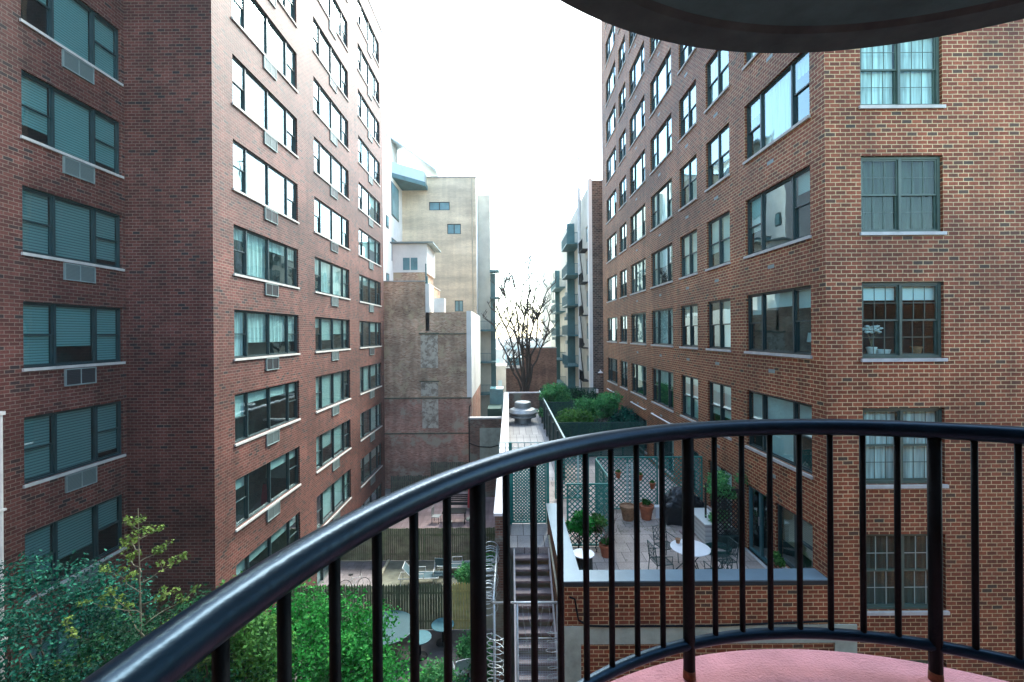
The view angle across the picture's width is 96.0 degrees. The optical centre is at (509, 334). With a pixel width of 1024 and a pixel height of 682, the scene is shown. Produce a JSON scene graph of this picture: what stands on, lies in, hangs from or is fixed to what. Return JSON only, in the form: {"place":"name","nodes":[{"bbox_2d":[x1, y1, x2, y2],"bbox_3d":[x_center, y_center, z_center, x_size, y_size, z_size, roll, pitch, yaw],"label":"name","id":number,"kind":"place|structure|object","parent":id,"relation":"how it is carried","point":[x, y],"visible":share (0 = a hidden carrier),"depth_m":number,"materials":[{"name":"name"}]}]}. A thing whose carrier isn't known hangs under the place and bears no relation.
{"place":"outdoors","nodes":[
{"label":"outdoors","id":0,"kind":"place"},
{"bbox_2d":[316,562,385,615],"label":"path","id":1,"kind":"structure","parent":0,"point":[355,569],"depth_m":23.21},
{"bbox_2d":[293,630,495,681],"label":"yard paving","id":2,"kind":"structure","parent":0,"point":[432,648],"depth_m":17.57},
{"bbox_2d":[360,610,409,659],"bbox_3d":[-4.614,11.506,17.300,2.100,1.050,2.100,0,0,0],"label":"round table","id":3,"kind":"object","parent":2,"relation":"on","point":[401,629],"visible":0.26,"depth_m":17.30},
{"bbox_2d":[409,656,466,681],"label":"shrub","id":4,"kind":"object","parent":2,"relation":"on","point":[434,674],"visible":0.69,"depth_m":14.49,"materials":[{"name":"green plant"}]},
{"bbox_2d":[454,628,492,681],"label":"shrub","id":5,"kind":"object","parent":2,"relation":"on","point":[463,646],"visible":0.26,"depth_m":16.14,"materials":[{"name":"green plant"}]},
{"bbox_2d":[268,339,524,631],"bbox_3d":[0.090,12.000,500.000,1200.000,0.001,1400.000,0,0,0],"label":"ground","id":6,"kind":"structure","parent":0,"point":[388,491],"depth_m":24.45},
{"bbox_2d":[0,549,204,681],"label":"leafy tree","id":7,"kind":"object","parent":6,"relation":"on","point":[32,630],"visible":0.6,"depth_m":9.35,"materials":[{"name":"green plant"}]},
{"bbox_2d":[53,509,210,681],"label":"sapling","id":8,"kind":"object","parent":6,"relation":"on","point":[139,553],"visible":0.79,"depth_m":9.04,"materials":[{"name":"green plant"}]},
{"bbox_2d":[0,583,276,681],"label":"leafy tree","id":9,"kind":"object","parent":6,"relation":"on","point":[132,635],"visible":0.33,"depth_m":8.75,"materials":[{"name":"green plant"}]},
{"bbox_2d":[0,0,384,681],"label":"apartment building","id":10,"kind":"structure","parent":6,"relation":"on","point":[192,276],"depth_m":14.30,"materials":[{"name":"brick"}]},
{"bbox_2d":[0,411,7,680],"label":"downpipe","id":11,"kind":"object","parent":10,"relation":"attached to","point":[2,413],"visible":0.62,"depth_m":10.62,"materials":[{"name":"metal"}]},
{"bbox_2d":[19,0,123,86],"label":"window","id":12,"kind":"structure","parent":10,"relation":"in","point":[67,21],"depth_m":13.08,"materials":[{"name":"clear glass"}]},
{"bbox_2d":[20,70,123,178],"bbox_3d":[-12.008,-5.648,12.730,0.230,1.725,2.980,0,0,0],"label":"window","id":13,"kind":"structure","parent":10,"relation":"in","point":[68,121],"depth_m":12.67,"materials":[{"name":"clear glass"}]},
{"bbox_2d":[21,186,124,270],"bbox_3d":[-11.986,-2.798,12.730,0.230,1.725,2.980,0,0,0],"label":"window","id":14,"kind":"structure","parent":10,"relation":"in","point":[69,234],"depth_m":12.61,"materials":[{"name":"teal glass"}]},
{"bbox_2d":[22,301,125,371],"bbox_3d":[-11.965,0.052,12.730,0.230,1.725,2.980,0,0,0],"label":"window","id":15,"kind":"structure","parent":10,"relation":"in","point":[69,324],"depth_m":12.56,"materials":[{"name":"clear glass"}]},
{"bbox_2d":[23,401,125,487],"bbox_3d":[-11.944,2.902,12.730,0.230,1.725,2.980,0,0,0],"label":"window","id":16,"kind":"structure","parent":10,"relation":"in","point":[70,445],"depth_m":12.60,"materials":[{"name":"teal glass"}]},
{"bbox_2d":[24,494,126,604],"bbox_3d":[-11.922,5.752,12.730,0.230,1.725,2.980,0,0,0],"label":"window","id":17,"kind":"structure","parent":10,"relation":"in","point":[74,531],"depth_m":12.70,"materials":[{"name":"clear glass"}]},
{"bbox_2d":[26,591,127,679],"bbox_3d":[-11.901,8.602,12.730,0.230,1.725,2.980,0,0,0],"label":"window","id":18,"kind":"structure","parent":10,"relation":"in","point":[44,646],"depth_m":12.36,"materials":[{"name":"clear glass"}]},
{"bbox_2d":[231,0,298,93],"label":"window","id":19,"kind":"structure","parent":10,"relation":"in","point":[251,25],"depth_m":17.68,"materials":[{"name":"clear glass"}]},
{"bbox_2d":[232,55,298,158],"bbox_3d":[-9.309,-8.518,17.730,0.230,1.725,4.780,0,0,0],"label":"window","id":20,"kind":"structure","parent":10,"relation":"in","point":[273,113],"depth_m":17.90,"materials":[{"name":"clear glass"}]},
{"bbox_2d":[233,225,299,288],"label":"window","id":21,"kind":"structure","parent":10,"relation":"in","point":[253,252],"depth_m":17.32,"materials":[{"name":"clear glass"}]},
{"bbox_2d":[233,140,299,223],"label":"window","id":22,"kind":"structure","parent":10,"relation":"in","point":[239,176],"depth_m":17.15,"materials":[{"name":"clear glass"}]},
{"bbox_2d":[234,310,299,360],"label":"window","id":23,"kind":"structure","parent":10,"relation":"in","point":[254,321],"depth_m":17.41,"materials":[{"name":"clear glass"}]},
{"bbox_2d":[236,513,298,574],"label":"window","id":24,"kind":"structure","parent":10,"relation":"in","point":[240,566],"depth_m":17.70,"materials":[{"name":"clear glass"}]},
{"bbox_2d":[235,447,300,531],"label":"window","id":25,"kind":"structure","parent":10,"relation":"in","point":[278,461],"depth_m":17.70,"materials":[{"name":"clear glass"}]},
{"bbox_2d":[235,381,300,446],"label":"window","id":26,"kind":"structure","parent":10,"relation":"in","point":[251,396],"depth_m":17.51,"materials":[{"name":"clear glass"}]},
{"bbox_2d":[313,19,348,101],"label":"window","id":27,"kind":"structure","parent":10,"relation":"in","point":[331,56],"depth_m":24.12,"materials":[{"name":"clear glass"}]},
{"bbox_2d":[313,78,349,151],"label":"window","id":28,"kind":"structure","parent":10,"relation":"in","point":[323,108],"depth_m":24.09,"materials":[{"name":"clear glass"}]},
{"bbox_2d":[314,197,349,250],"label":"window","id":29,"kind":"structure","parent":10,"relation":"in","point":[325,216],"depth_m":24.05,"materials":[{"name":"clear glass"}]},
{"bbox_2d":[314,138,349,200],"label":"window","id":30,"kind":"structure","parent":10,"relation":"in","point":[337,171],"depth_m":24.09,"materials":[{"name":"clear glass"}]},
{"bbox_2d":[315,317,350,352],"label":"window","id":31,"kind":"structure","parent":10,"relation":"in","point":[323,324],"depth_m":24.09,"materials":[{"name":"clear glass"}]},
{"bbox_2d":[315,257,350,299],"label":"window","id":32,"kind":"structure","parent":10,"relation":"in","point":[338,291],"depth_m":24.10,"materials":[{"name":"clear glass"}]},
{"bbox_2d":[316,370,350,412],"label":"window","id":33,"kind":"structure","parent":10,"relation":"in","point":[333,380],"depth_m":24.03,"materials":[{"name":"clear glass"}]},
{"bbox_2d":[318,0,348,52],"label":"window","id":34,"kind":"structure","parent":10,"relation":"in","point":[337,15],"depth_m":25.29,"materials":[{"name":"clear glass"}]},
{"bbox_2d":[316,420,351,473],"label":"window","id":35,"kind":"structure","parent":10,"relation":"in","point":[338,435],"depth_m":24.09,"materials":[{"name":"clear glass"}]},
{"bbox_2d":[317,470,351,528],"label":"window","id":36,"kind":"structure","parent":10,"relation":"in","point":[332,495],"depth_m":24.12,"materials":[{"name":"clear glass"}]},
{"bbox_2d":[357,46,379,107],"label":"window","id":37,"kind":"structure","parent":10,"relation":"in","point":[363,68],"depth_m":30.54,"materials":[{"name":"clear glass"}]},
{"bbox_2d":[357,0,379,67],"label":"window","id":38,"kind":"structure","parent":10,"relation":"in","point":[362,22],"depth_m":30.46,"materials":[{"name":"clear glass"}]},
{"bbox_2d":[358,137,380,186],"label":"window","id":39,"kind":"structure","parent":10,"relation":"in","point":[372,164],"depth_m":30.89,"materials":[{"name":"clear glass"}]},
{"bbox_2d":[358,91,380,147],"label":"window","id":40,"kind":"structure","parent":10,"relation":"in","point":[366,116],"depth_m":30.57,"materials":[{"name":"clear glass"}]},
{"bbox_2d":[359,229,380,266],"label":"window","id":41,"kind":"structure","parent":10,"relation":"in","point":[367,243],"depth_m":30.54,"materials":[{"name":"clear glass"}]},
{"bbox_2d":[360,363,381,394],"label":"window","id":42,"kind":"structure","parent":10,"relation":"in","point":[374,368],"depth_m":30.54,"materials":[{"name":"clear glass"}]},
{"bbox_2d":[360,403,382,441],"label":"window","id":43,"kind":"structure","parent":10,"relation":"in","point":[374,421],"depth_m":31.14,"materials":[{"name":"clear glass"}]},
{"bbox_2d":[166,570,299,681],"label":"leafy shrub","id":44,"kind":"object","parent":6,"relation":"on","point":[248,634],"visible":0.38,"depth_m":9.47,"materials":[{"name":"green plant"}]},
{"bbox_2d":[203,579,433,681],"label":"leafy tree","id":45,"kind":"object","parent":6,"relation":"on","point":[312,653],"visible":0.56,"depth_m":11.00,"materials":[{"name":"green plant"}]},
{"bbox_2d":[291,583,442,628],"bbox_3d":[-5.842,11.095,18.813,6.350,1.899,0.154,0,0,0],"label":"picket fence","id":46,"kind":"object","parent":6,"relation":"on","point":[399,592],"visible":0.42,"depth_m":18.74,"materials":[{"name":"wood"}]},
{"bbox_2d":[340,527,494,560],"bbox_3d":[-4.716,11.161,24.572,8.600,1.749,0.156,0,0,0],"label":"board fence","id":47,"kind":"object","parent":6,"relation":"on","point":[432,548],"visible":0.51,"depth_m":24.50,"materials":[{"name":"wood"}]},
{"bbox_2d":[452,582,469,628],"bbox_3d":[-1.962,11.041,18.813,1.390,1.948,0.154,0,0,0],"label":"picket fence","id":48,"kind":"object","parent":6,"relation":"on","point":[459,619],"visible":0.46,"depth_m":18.74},
{"bbox_2d":[477,195,498,415],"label":"building","id":49,"kind":"structure","parent":6,"relation":"on","point":[486,287],"depth_m":54.50,"materials":[{"name":"white concrete"}]},
{"bbox_2d":[494,392,508,681],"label":"walkway wall","id":50,"kind":"structure","parent":6,"relation":"on","point":[498,511],"depth_m":13.20,"materials":[{"name":"paint"}]},
{"bbox_2d":[481,249,557,391],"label":"bare tree","id":51,"kind":"object","parent":6,"relation":"on","point":[525,379],"visible":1,"depth_m":43.46,"materials":[{"name":"brown plant"}]},
{"bbox_2d":[492,535,557,681],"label":"pipe frame","id":52,"kind":"object","parent":6,"relation":"on","point":[517,636],"visible":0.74,"depth_m":10.60,"materials":[{"name":"metal"}]},
{"bbox_2d":[510,556,550,681],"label":"landing wall","id":53,"kind":"structure","parent":6,"relation":"on","point":[542,597],"depth_m":14.20,"materials":[{"name":"concrete"}]},
{"bbox_2d":[513,548,556,681],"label":"staircase","id":54,"kind":"structure","parent":6,"relation":"on","point":[545,617],"depth_m":12.54,"materials":[{"name":"metal"}]},
{"bbox_2d":[546,503,856,681],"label":"terrace wall","id":55,"kind":"structure","parent":6,"relation":"on","point":[815,599],"depth_m":10.40,"materials":[{"name":"brick"}]},
{"bbox_2d":[569,596,827,627],"bbox_3d":[4.243,6.212,10.339,5.809,0.726,0.062,0,0,0],"label":"cable","id":56,"kind":"object","parent":55,"relation":"attached to","point":[747,624],"visible":0.65,"depth_m":10.33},
{"bbox_2d":[601,19,1023,681],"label":"apartment building","id":57,"kind":"structure","parent":6,"relation":"on","point":[765,215],"depth_m":10.60,"materials":[{"name":"brick"}]},
{"bbox_2d":[628,43,643,101],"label":"window","id":58,"kind":"structure","parent":57,"relation":"in","point":[637,71],"depth_m":25.75,"materials":[{"name":"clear glass"}]},
{"bbox_2d":[629,150,644,198],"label":"window","id":59,"kind":"structure","parent":57,"relation":"in","point":[638,169],"depth_m":25.71,"materials":[{"name":"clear glass"}]},
{"bbox_2d":[629,205,645,246],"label":"window","id":60,"kind":"structure","parent":57,"relation":"in","point":[638,219],"depth_m":25.78,"materials":[{"name":"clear glass"}]},
{"bbox_2d":[630,312,645,344],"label":"window","id":61,"kind":"structure","parent":57,"relation":"in","point":[638,319],"depth_m":25.74,"materials":[{"name":"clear glass"}]},
{"bbox_2d":[649,50,670,118],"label":"window","id":62,"kind":"structure","parent":57,"relation":"in","point":[664,79],"depth_m":21.86,"materials":[{"name":"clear glass"}]},
{"bbox_2d":[649,115,671,175],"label":"window","id":63,"kind":"structure","parent":57,"relation":"in","point":[660,147],"depth_m":21.94,"materials":[{"name":"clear glass"}]},
{"bbox_2d":[650,179,671,231],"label":"window","id":64,"kind":"structure","parent":57,"relation":"in","point":[665,204],"depth_m":21.80,"materials":[{"name":"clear glass"}]},
{"bbox_2d":[650,243,672,288],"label":"window","id":65,"kind":"structure","parent":57,"relation":"in","point":[661,258],"depth_m":22.13,"materials":[{"name":"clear glass"}]},
{"bbox_2d":[651,308,672,347],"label":"window","id":66,"kind":"structure","parent":57,"relation":"in","point":[666,330],"depth_m":21.78,"materials":[{"name":"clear glass"}]},
{"bbox_2d":[651,368,673,412],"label":"window","id":67,"kind":"structure","parent":57,"relation":"in","point":[665,375],"depth_m":21.98,"materials":[{"name":"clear glass"}]},
{"bbox_2d":[678,156,696,211],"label":"window","id":68,"kind":"structure","parent":57,"relation":"in","point":[685,174],"depth_m":18.35,"materials":[{"name":"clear glass"}]},
{"bbox_2d":[678,81,696,143],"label":"window","id":69,"kind":"structure","parent":57,"relation":"in","point":[687,103],"depth_m":18.35,"materials":[{"name":"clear glass"}]},
{"bbox_2d":[679,229,697,279],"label":"window","id":70,"kind":"structure","parent":57,"relation":"in","point":[690,258],"depth_m":18.37,"materials":[{"name":"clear glass"}]},
{"bbox_2d":[680,375,697,421],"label":"window","id":71,"kind":"structure","parent":57,"relation":"in","point":[691,402],"depth_m":18.38,"materials":[{"name":"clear glass"}]},
{"bbox_2d":[704,50,728,113],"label":"window","id":72,"kind":"structure","parent":57,"relation":"in","point":[714,91],"depth_m":15.99,"materials":[{"name":"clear glass"}]},
{"bbox_2d":[704,124,729,192],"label":"window","id":73,"kind":"structure","parent":57,"relation":"in","point":[717,155],"depth_m":15.78,"materials":[{"name":"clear glass"}]},
{"bbox_2d":[705,211,730,271],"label":"window","id":74,"kind":"structure","parent":57,"relation":"in","point":[716,239],"depth_m":15.75,"materials":[{"name":"clear glass"}]},
{"bbox_2d":[706,298,730,351],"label":"window","id":75,"kind":"structure","parent":57,"relation":"in","point":[725,338],"depth_m":15.71,"materials":[{"name":"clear glass"}]},
{"bbox_2d":[710,381,731,440],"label":"window","id":76,"kind":"structure","parent":57,"relation":"in","point":[716,389],"depth_m":15.78,"materials":[{"name":"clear glass"}]},
{"bbox_2d":[749,485,766,563],"bbox_3d":[7.265,5.506,13.335,0.132,1.960,1.230,0,0,0],"label":"door","id":77,"kind":"structure","parent":57,"relation":"in","point":[760,554],"depth_m":13.37,"materials":[{"name":"black metal"}]},
{"bbox_2d":[743,53,810,164],"bbox_3d":[7.183,-5.997,12.420,0.255,1.755,3.080,0,0,0],"label":"window","id":78,"kind":"structure","parent":57,"relation":"in","point":[781,101],"depth_m":12.46,"materials":[{"name":"clear glass"}]},
{"bbox_2d":[743,166,811,258],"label":"window","id":79,"kind":"structure","parent":57,"relation":"in","point":[758,205],"depth_m":12.46,"materials":[{"name":"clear glass"}]},
{"bbox_2d":[744,285,811,358],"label":"window","id":80,"kind":"structure","parent":57,"relation":"in","point":[786,297],"depth_m":12.36,"materials":[{"name":"clear glass"}]},
{"bbox_2d":[745,390,812,479],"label":"window","id":81,"kind":"structure","parent":57,"relation":"in","point":[784,446],"depth_m":12.45,"materials":[{"name":"clear glass"}]},
{"bbox_2d":[773,504,812,567],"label":"window","id":82,"kind":"structure","parent":57,"relation":"in","point":[789,518],"depth_m":12.03,"materials":[{"name":"clear glass"}]},
{"bbox_2d":[859,37,945,108],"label":"window","id":83,"kind":"structure","parent":57,"relation":"in","point":[915,82],"depth_m":10.59,"materials":[{"name":"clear glass"}]},
{"bbox_2d":[860,156,946,235],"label":"window","id":84,"kind":"structure","parent":57,"relation":"in","point":[916,207],"depth_m":10.59,"materials":[{"name":"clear glass"}]},
{"bbox_2d":[861,282,947,361],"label":"window","id":85,"kind":"structure","parent":57,"relation":"in","point":[874,291],"depth_m":10.49,"materials":[{"name":"clear glass"}]},
{"bbox_2d":[863,408,948,488],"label":"window","id":86,"kind":"structure","parent":57,"relation":"in","point":[879,449],"depth_m":10.59,"materials":[{"name":"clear glass"}]},
{"bbox_2d":[866,534,949,615],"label":"window","id":87,"kind":"structure","parent":57,"relation":"in","point":[880,547],"depth_m":10.59,"materials":[{"name":"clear glass"}]},
{"bbox_2d":[356,491,494,560],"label":"patio","id":88,"kind":"structure","parent":0,"point":[425,519],"depth_m":30.01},
{"bbox_2d":[470,416,501,496],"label":"yard wall","id":89,"kind":"structure","parent":88,"relation":"on","point":[485,431],"depth_m":34.00,"materials":[{"name":"concrete"}]},
{"bbox_2d":[383,133,478,314],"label":"beige building","id":90,"kind":"structure","parent":0,"point":[423,200],"depth_m":52.00,"materials":[{"name":"concrete"}]},
{"bbox_2d":[366,561,495,628],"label":"gravel","id":91,"kind":"structure","parent":0,"point":[392,572],"depth_m":22.50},
{"bbox_2d":[384,241,480,488],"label":"old brick building","id":92,"kind":"structure","parent":0,"point":[432,377],"depth_m":36.00,"materials":[{"name":"brick"}]},
{"bbox_2d":[370,0,601,338],"label":"sky","id":93,"kind":"structure","parent":0,"point":[505,94],"materials":[{"name":"white"}]},
{"bbox_2d":[508,408,554,555],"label":"walkway floor","id":94,"kind":"structure","parent":0,"point":[534,430],"depth_m":19.81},
{"bbox_2d":[509,400,537,423],"bbox_3d":[0.993,5.743,34.200,2.280,1.600,2.280,0,0,0],"label":"roof ventilator","id":95,"kind":"object","parent":94,"relation":"on","point":[522,412],"visible":0.98,"depth_m":33.60,"materials":[{"name":"metal"}]},
{"bbox_2d":[499,442,548,524],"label":"garden gate","id":96,"kind":"structure","parent":94,"relation":"on","point":[545,481],"depth_m":15.90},
{"bbox_2d":[506,347,556,391],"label":"red wall","id":97,"kind":"structure","parent":0,"point":[545,369],"depth_m":55.00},
{"bbox_2d":[542,178,603,408],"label":"building","id":98,"kind":"structure","parent":0,"point":[574,265],"depth_m":42.90,"materials":[{"name":"white concrete"}]},
{"bbox_2d":[538,413,764,569],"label":"terrace floor","id":99,"kind":"structure","parent":0,"point":[624,546],"depth_m":14.99,"materials":[{"name":"tile"}]},
{"bbox_2d":[539,391,564,477],"bbox_3d":[2.432,5.589,29.300,0.180,1.885,17.400,0,0,0],"label":"slat fence","id":100,"kind":"object","parent":99,"relation":"on","point":[552,428],"visible":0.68,"depth_m":27.20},
{"bbox_2d":[537,382,572,420],"bbox_3d":[3.366,5.114,34.263,2.754,3.264,2.997,0,0,0],"label":"shrub","id":101,"kind":"object","parent":99,"relation":"on","point":[557,393],"visible":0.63,"depth_m":33.70,"materials":[{"name":"green plant"}]},
{"bbox_2d":[554,405,595,437],"bbox_3d":[3.782,5.358,25.917,2.830,2.737,3.047,0,0,0],"label":"shrub","id":102,"kind":"object","parent":99,"relation":"on","point":[572,415],"visible":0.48,"depth_m":25.18,"materials":[{"name":"green plant"}]},
{"bbox_2d":[565,509,594,547],"bbox_3d":[2.061,5.870,13.610,0.959,1.350,0.870,0,0,0],"label":"shrub","id":103,"kind":"object","parent":99,"relation":"on","point":[575,524],"visible":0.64,"depth_m":13.48,"materials":[{"name":"green plant"}]},
{"bbox_2d":[566,483,607,545],"bbox_3d":[2.452,5.537,14.155,1.380,1.910,0.050,0,0,0],"label":"lattice fence","id":104,"kind":"object","parent":99,"relation":"on","point":[568,511],"visible":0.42,"depth_m":14.15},
{"bbox_2d":[572,391,623,432],"bbox_3d":[5.158,4.974,27.571,3.853,3.094,3.352,0,0,0],"label":"shrub","id":105,"kind":"object","parent":99,"relation":"on","point":[607,404],"visible":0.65,"depth_m":26.70,"materials":[{"name":"green plant"}]},
{"bbox_2d":[557,422,644,456],"bbox_3d":[4.842,5.569,24.405,4.600,1.810,0.050,0,0,0],"label":"lattice fence","id":106,"kind":"object","parent":99,"relation":"on","point":[625,451],"visible":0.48,"depth_m":24.40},
{"bbox_2d":[597,456,657,509],"bbox_3d":[4.366,5.507,17.055,2.250,1.940,0.050,0,0,0],"label":"lattice fence","id":107,"kind":"object","parent":99,"relation":"on","point":[656,475],"visible":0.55,"depth_m":17.05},
{"bbox_2d":[665,456,702,500],"bbox_3d":[6.341,5.493,17.055,1.600,1.940,0.050,0,0,0],"label":"lattice fence","id":108,"kind":"object","parent":99,"relation":"on","point":[701,475],"visible":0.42,"depth_m":17.05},
{"bbox_2d":[665,486,704,525],"bbox_3d":[6.014,5.907,15.988,1.456,1.207,0.898,0,0,0],"label":"covered grill","id":109,"kind":"object","parent":99,"relation":"on","point":[673,505],"visible":0.6,"depth_m":15.67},
{"bbox_2d":[694,508,723,543],"bbox_3d":[6.306,6.153,14.800,0.640,0.640,1.360,0,0,0],"label":"storage box","id":110,"kind":"object","parent":99,"relation":"on","point":[702,528],"visible":0.43,"depth_m":14.44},
{"bbox_2d":[703,470,747,548],"bbox_3d":[6.599,5.367,14.334,1.289,2.266,1.326,0,0,-20],"label":"shrub","id":111,"kind":"object","parent":99,"relation":"on","point":[724,490],"visible":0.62,"depth_m":14.04,"materials":[{"name":"leaf"},{"name":"painted wood"},{"name":"bark"}]},
{"bbox_3d":[-0.968,4.207,-4.875,50.000,15.600,8.250,0,0,0],"label":"apartment building","id":112,"kind":"object","parent":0,"visible":0},
{"bbox_2d":[560,0,1023,52],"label":"balcony","id":113,"kind":"structure","parent":112,"relation":"attached to","point":[777,26],"depth_m":1.95,"materials":[{"name":"metal"}]},
{"bbox_2d":[611,649,1007,681],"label":"balcony","id":114,"kind":"structure","parent":112,"relation":"attached to","point":[781,665],"depth_m":2.10,"materials":[{"name":"concrete"}]},
{"bbox_2d":[81,419,1023,681],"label":"balcony railing","id":115,"kind":"object","parent":114,"relation":"on","point":[177,647],"visible":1,"depth_m":1.82,"materials":[{"name":"metal"}]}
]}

